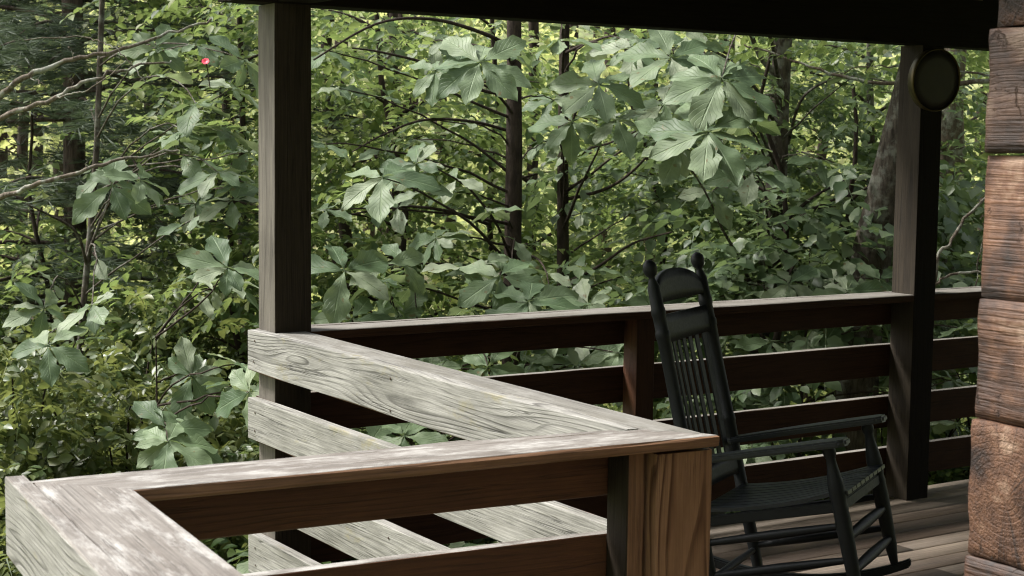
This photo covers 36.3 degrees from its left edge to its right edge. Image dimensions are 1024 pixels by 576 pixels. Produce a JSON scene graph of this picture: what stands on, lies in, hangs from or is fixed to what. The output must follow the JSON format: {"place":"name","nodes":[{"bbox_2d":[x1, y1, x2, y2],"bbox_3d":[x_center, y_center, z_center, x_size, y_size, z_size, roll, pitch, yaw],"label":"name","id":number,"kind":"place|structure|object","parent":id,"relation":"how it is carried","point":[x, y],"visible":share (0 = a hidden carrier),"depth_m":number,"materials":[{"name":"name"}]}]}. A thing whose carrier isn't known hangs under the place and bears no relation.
{"place":"outdoors","nodes":[
{"label":"outdoors","id":0,"kind":"place"},
{"bbox_2d":[8,0,976,444],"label":"ground","id":1,"kind":"structure","parent":0,"point":[582,34],"depth_m":48.25,"materials":[{"name":"green plant"}]},
{"bbox_2d":[0,444,100,575],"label":"shrub","id":2,"kind":"object","parent":1,"relation":"on","point":[8,567],"visible":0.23,"depth_m":7.94,"materials":[{"name":"green plant"}]},
{"bbox_2d":[0,18,211,200],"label":"dead tree","id":3,"kind":"object","parent":1,"relation":"on","point":[9,89],"visible":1,"depth_m":8.64,"materials":[{"name":"grey wood"}]},
{"bbox_2d":[0,322,218,575],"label":"shrub","id":4,"kind":"object","parent":1,"relation":"on","point":[15,447],"visible":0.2,"depth_m":8.91,"materials":[{"name":"green plant"}]},
{"bbox_2d":[0,103,244,440],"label":"broadleaf tree","id":5,"kind":"object","parent":1,"relation":"on","point":[28,258],"visible":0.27,"depth_m":11.75,"materials":[{"name":"green plant"}]},
{"bbox_2d":[0,287,244,480],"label":"shrub","id":6,"kind":"object","parent":1,"relation":"on","point":[131,376],"visible":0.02,"depth_m":10.81,"materials":[{"name":"green plant"}]},
{"bbox_2d":[0,0,249,357],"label":"broadleaf tree","id":7,"kind":"object","parent":1,"relation":"on","point":[22,149],"visible":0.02,"depth_m":19.81,"materials":[{"name":"green plant"}]},
{"bbox_2d":[0,273,254,564],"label":"shrub","id":8,"kind":"object","parent":1,"relation":"on","point":[102,437],"visible":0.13,"depth_m":9.19,"materials":[{"name":"green plant"}]},
{"bbox_2d":[2,0,258,420],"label":"magnolia tree","id":9,"kind":"object","parent":1,"relation":"on","point":[90,197],"visible":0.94,"depth_m":9.04,"materials":[{"name":"green plant"}]},
{"bbox_2d":[0,0,388,385],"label":"pine tree","id":10,"kind":"object","parent":1,"relation":"on","point":[36,56],"visible":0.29,"depth_m":11.90,"materials":[{"name":"green plant"}]},
{"bbox_2d":[131,235,258,469],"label":"magnolia tree","id":11,"kind":"object","parent":1,"relation":"on","point":[159,444],"visible":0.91,"depth_m":7.82,"materials":[{"name":"green plant"}]},
{"bbox_2d":[86,308,311,446],"bbox_3d":[-2.537,1.206,11.470,2.713,2.424,2.591,-3,6,-33],"label":"shrub","id":12,"kind":"object","parent":1,"relation":"on","point":[168,352],"depth_m":11.67,"materials":[{"name":"green plant"}]},
{"bbox_2d":[0,0,426,356],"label":"broadleaf tree","id":13,"kind":"object","parent":1,"relation":"on","point":[34,145],"visible":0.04,"depth_m":20.86,"materials":[{"name":"green plant"}]},
{"bbox_2d":[132,448,330,567],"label":"shrub","id":14,"kind":"object","parent":1,"relation":"on","point":[231,552],"visible":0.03,"depth_m":8.70,"materials":[{"name":"green plant"}]},
{"bbox_2d":[23,0,443,401],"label":"broadleaf tree","id":15,"kind":"object","parent":1,"relation":"on","point":[237,343],"visible":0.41,"depth_m":11.30,"materials":[{"name":"green plant"}]},
{"bbox_2d":[1,2,489,404],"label":"broadleaf tree","id":16,"kind":"object","parent":1,"relation":"on","point":[56,166],"visible":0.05,"depth_m":14.63,"materials":[{"name":"green plant"}]},
{"bbox_2d":[28,377,499,568],"bbox_3d":[-1.647,1.421,9.906,2.812,1.891,2.565,-3,6,-33],"label":"shrub","id":17,"kind":"object","parent":1,"relation":"on","point":[238,430],"visible":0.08,"depth_m":9.45,"materials":[{"name":"green plant"}]},
{"bbox_2d":[4,0,555,355],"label":"broadleaf tree","id":18,"kind":"object","parent":1,"relation":"on","point":[358,235],"visible":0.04,"depth_m":16.82,"materials":[{"name":"green plant"}]},
{"bbox_2d":[60,0,616,432],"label":"broadleaf tree","id":19,"kind":"object","parent":1,"relation":"on","point":[389,117],"visible":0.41,"depth_m":11.01,"materials":[{"name":"green plant"}]},
{"bbox_2d":[215,355,483,561],"bbox_3d":[-1.024,1.393,10.217,2.848,2.025,2.797,3,6,26],"label":"shrub","id":20,"kind":"object","parent":1,"relation":"on","point":[253,454],"depth_m":9.80,"materials":[{"name":"green plant"}]},
{"bbox_2d":[106,0,623,370],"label":"broadleaf tree","id":21,"kind":"object","parent":1,"relation":"on","point":[345,226],"visible":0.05,"depth_m":14.81,"materials":[{"name":"green plant"}]},
{"bbox_2d":[61,6,682,416],"bbox_3d":[-1.284,-3.034,12.639,5.199,11.376,7.327,-3,6,-33],"label":"broadleaf tree","id":22,"kind":"object","parent":1,"relation":"on","point":[373,126],"visible":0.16,"depth_m":11.88,"materials":[{"name":"green plant"}]},
{"bbox_2d":[227,293,623,573],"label":"magnolia tree","id":23,"kind":"object","parent":1,"relation":"on","point":[600,356],"visible":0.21,"depth_m":8.59,"materials":[{"name":"green plant"}]},
{"bbox_2d":[144,3,722,405],"bbox_3d":[-0.651,-3.848,17.598,6.775,11.695,6.294,1,5,-2],"label":"broadleaf tree","id":24,"kind":"object","parent":1,"relation":"on","point":[556,58],"visible":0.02,"depth_m":17.69,"materials":[{"name":"green plant"}]},
{"bbox_2d":[311,17,592,542],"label":"magnolia tree","id":25,"kind":"object","parent":1,"relation":"on","point":[459,69],"visible":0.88,"depth_m":8.90,"materials":[{"name":"green plant"}]},
{"bbox_2d":[361,405,606,546],"bbox_3d":[-0.138,1.485,11.124,2.926,2.064,2.676,5,7,40],"label":"shrub","id":26,"kind":"object","parent":1,"relation":"on","point":[486,540],"depth_m":10.99,"materials":[{"name":"green plant"}]},
{"bbox_2d":[2,201,973,562],"bbox_3d":[-0.806,0.575,21.029,37.797,3.514,27.374,1,5,-1],"label":"ground cover","id":27,"kind":"object","parent":1,"relation":"on","point":[422,315],"depth_m":26.75,"materials":[{"name":"green plant"}]},
{"bbox_2d":[0,0,1023,335],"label":"woods","id":28,"kind":"object","parent":1,"relation":"on","point":[4,156],"visible":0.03,"depth_m":28.10,"materials":[{"name":"green plant"}]},
{"bbox_2d":[202,58,210,87],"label":"red flower","id":29,"kind":"object","parent":28,"relation":"attached to","point":[205,60],"visible":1,"depth_m":7.71,"materials":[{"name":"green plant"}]},
{"bbox_2d":[246,17,807,455],"bbox_3d":[0.209,-3.414,14.665,5.612,11.393,5.816,-3,6,-33],"label":"broadleaf tree","id":30,"kind":"object","parent":1,"relation":"on","point":[533,26],"visible":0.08,"depth_m":14.95,"materials":[{"name":"green plant"}]},
{"bbox_2d":[311,10,750,406],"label":"broadleaf tree","id":31,"kind":"object","parent":1,"relation":"on","point":[546,76],"visible":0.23,"depth_m":12.08,"materials":[{"name":"green plant"}]},
{"bbox_2d":[353,19,766,315],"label":"broadleaf tree","id":32,"kind":"object","parent":1,"relation":"on","point":[607,249],"visible":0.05,"depth_m":20.90,"materials":[{"name":"green plant"}]},
{"bbox_2d":[527,23,702,370],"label":"magnolia tree","id":33,"kind":"object","parent":1,"relation":"on","point":[564,135],"visible":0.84,"depth_m":9.39,"materials":[{"name":"green plant"}]},
{"bbox_2d":[379,20,863,405],"bbox_3d":[1.343,-3.611,15.930,5.932,11.405,6.479,-3,6,-33],"label":"broadleaf tree","id":34,"kind":"object","parent":1,"relation":"on","point":[595,121],"visible":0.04,"depth_m":15.89,"materials":[{"name":"green plant"}]},
{"bbox_2d":[426,27,883,413],"bbox_3d":[1.079,-1.224,12.581,3.814,7.350,3.996,-4,7,-44],"label":"broadleaf tree","id":35,"kind":"object","parent":1,"relation":"on","point":[579,232],"visible":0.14,"depth_m":12.08,"materials":[{"name":"green plant"}]},
{"bbox_2d":[377,29,987,413],"bbox_3d":[2.355,-4.067,19.186,7.430,11.670,6.576,3,6,23],"label":"broadleaf tree","id":36,"kind":"object","parent":1,"relation":"on","point":[635,87],"visible":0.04,"depth_m":18.37,"materials":[{"name":"green plant"}]},
{"bbox_2d":[589,340,822,500],"bbox_3d":[1.016,1.622,11.200,3.185,2.873,2.891,3,6,22],"label":"shrub","id":37,"kind":"object","parent":1,"relation":"on","point":[657,416],"visible":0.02,"depth_m":11.27,"materials":[{"name":"green plant"}]},
{"bbox_2d":[451,53,984,436],"bbox_3d":[2.048,0.448,11.271,5.082,4.215,4.256,-1,5,-16],"label":"broadleaf tree","id":38,"kind":"object","parent":1,"relation":"on","point":[722,285],"visible":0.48,"depth_m":10.41,"materials":[{"name":"green plant"}]},
{"bbox_2d":[616,29,884,405],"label":"magnolia tree","id":39,"kind":"object","parent":1,"relation":"on","point":[713,159],"visible":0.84,"depth_m":8.67,"materials":[{"name":"green plant"}]},
{"bbox_2d":[744,44,989,85],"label":"lichen branch","id":40,"kind":"object","parent":39,"relation":"attached to","point":[968,82],"visible":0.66,"depth_m":10.28,"materials":[{"name":"grey plant"}]},
{"bbox_2d":[522,29,988,439],"bbox_3d":[3.080,-3.468,16.874,7.088,12.019,6.517,0,5,-12],"label":"broadleaf tree","id":41,"kind":"object","parent":1,"relation":"on","point":[573,239],"visible":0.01,"depth_m":16.95,"materials":[{"name":"green plant"}]},
{"bbox_2d":[529,43,984,401],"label":"broadleaf tree","id":42,"kind":"object","parent":1,"relation":"on","point":[798,172],"visible":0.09,"depth_m":12.06,"materials":[{"name":"green plant"}]},
{"bbox_2d":[689,349,867,513],"bbox_3d":[1.645,1.551,10.465,3.165,2.180,2.876,-3,6,-33],"label":"shrub","id":43,"kind":"object","parent":1,"relation":"on","point":[752,394],"visible":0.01,"depth_m":10.59,"materials":[{"name":"green plant"}]},
{"bbox_2d":[577,27,1013,400],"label":"broadleaf tree","id":44,"kind":"object","parent":1,"relation":"on","point":[868,59],"visible":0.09,"depth_m":11.82,"materials":[{"name":"green plant"}]},
{"bbox_2d":[653,84,984,463],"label":"broadleaf tree","id":45,"kind":"object","parent":1,"relation":"on","point":[966,232],"visible":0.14,"depth_m":10.40,"materials":[{"name":"green plant"}]},
{"bbox_2d":[663,248,977,509],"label":"magnolia tree","id":46,"kind":"object","parent":1,"relation":"on","point":[848,282],"visible":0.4,"depth_m":9.66,"materials":[{"name":"green plant"}]},
{"bbox_2d":[653,38,989,450],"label":"broadleaf tree","id":47,"kind":"object","parent":1,"relation":"on","point":[841,161],"visible":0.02,"depth_m":17.78,"materials":[{"name":"green plant"}]},
{"bbox_2d":[717,34,986,499],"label":"broadleaf tree","id":48,"kind":"object","parent":1,"relation":"on","point":[881,189],"visible":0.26,"depth_m":10.04,"materials":[{"name":"green plant"}]},
{"bbox_2d":[683,40,1023,473],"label":"broadleaf tree","id":49,"kind":"object","parent":1,"relation":"on","point":[952,128],"visible":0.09,"depth_m":12.37,"materials":[{"name":"green plant"}]},
{"bbox_2d":[784,319,977,500],"bbox_3d":[2.639,1.421,10.926,3.220,2.536,2.907,-3,6,-33],"label":"shrub","id":50,"kind":"object","parent":1,"relation":"on","point":[948,476],"visible":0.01,"depth_m":10.77,"materials":[{"name":"green plant"}]},
{"bbox_2d":[877,323,977,483],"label":"shrub","id":51,"kind":"object","parent":1,"relation":"on","point":[938,436],"visible":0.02,"depth_m":11.22,"materials":[{"name":"green plant"}]},
{"bbox_2d":[935,197,984,286],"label":"dead branch","id":52,"kind":"object","parent":1,"relation":"on","point":[949,245],"visible":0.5,"depth_m":8.89,"materials":[{"name":"grey wood"}]},
{"bbox_2d":[710,479,969,575],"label":"porch floor","id":53,"kind":"structure","parent":0,"point":[932,531],"depth_m":7.08,"materials":[{"name":"brown wood"}]},
{"bbox_2d":[5,475,243,575],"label":"porch railing","id":54,"kind":"object","parent":53,"relation":"on","point":[53,529],"visible":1,"depth_m":2.90,"materials":[{"name":"grey wood"}]},
{"bbox_2d":[258,3,310,557],"bbox_3d":[-0.872,0.513,6.004,0.152,3.157,0.152,-3,6,-33],"label":"porch post","id":55,"kind":"object","parent":53,"relation":"on","point":[284,94],"visible":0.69,"depth_m":5.87,"materials":[{"name":"brown wood"}]},
{"bbox_2d":[248,329,708,572],"bbox_3d":[-0.250,0.734,5.000,0.174,0.955,2.565,-3,6,-33],"label":"porch railing","id":56,"kind":"object","parent":55,"relation":"attached to","point":[461,404],"visible":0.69,"depth_m":5.04,"materials":[{"name":"grey wood"}]},
{"bbox_2d":[30,429,719,575],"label":"porch railing","id":57,"kind":"object","parent":53,"relation":"on","point":[210,501],"visible":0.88,"depth_m":3.70,"materials":[{"name":"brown wood"}]},
{"bbox_2d":[256,286,984,562],"bbox_3d":[2.748,0.601,8.390,8.794,1.236,0.193,-3,6,-33],"label":"porch railing","id":58,"kind":"object","parent":53,"relation":"on","point":[635,383],"visible":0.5,"depth_m":7.24,"materials":[{"name":"brown wood"}]},
{"bbox_2d":[642,448,711,575],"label":"newel post","id":59,"kind":"object","parent":53,"relation":"on","point":[677,511],"visible":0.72,"depth_m":3.90,"materials":[{"name":"beige wood"}]},
{"bbox_2d":[643,252,910,575],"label":"rocking chair","id":60,"kind":"object","parent":53,"relation":"on","point":[844,491],"visible":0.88,"depth_m":6.04,"materials":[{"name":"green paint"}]},
{"bbox_2d":[885,45,943,500],"bbox_3d":[2.005,0.378,7.861,0.152,3.157,0.152,-3,6,-33],"label":"porch post","id":61,"kind":"object","parent":53,"relation":"on","point":[914,267],"visible":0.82,"depth_m":7.78,"materials":[{"name":"brown wood"}]},
{"bbox_2d":[908,49,960,111],"bbox_3d":[2.062,-1.015,7.639,0.306,0.306,0.061,-2,6,-27],"label":"wall dial","id":62,"kind":"object","parent":61,"relation":"attached to","point":[934,78],"depth_m":7.62,"materials":[{"name":"black metal"}]},
{"bbox_2d":[964,0,1023,575],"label":"log cabin corner","id":63,"kind":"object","parent":53,"relation":"on","point":[996,511],"visible":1,"depth_m":3.10,"materials":[{"name":"brown wood"}]},
{"bbox_2d":[218,0,998,50],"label":"porch beam","id":64,"kind":"structure","parent":63,"relation":"on","point":[961,24],"depth_m":7.03,"materials":[{"name":"brown wood"}]}
]}

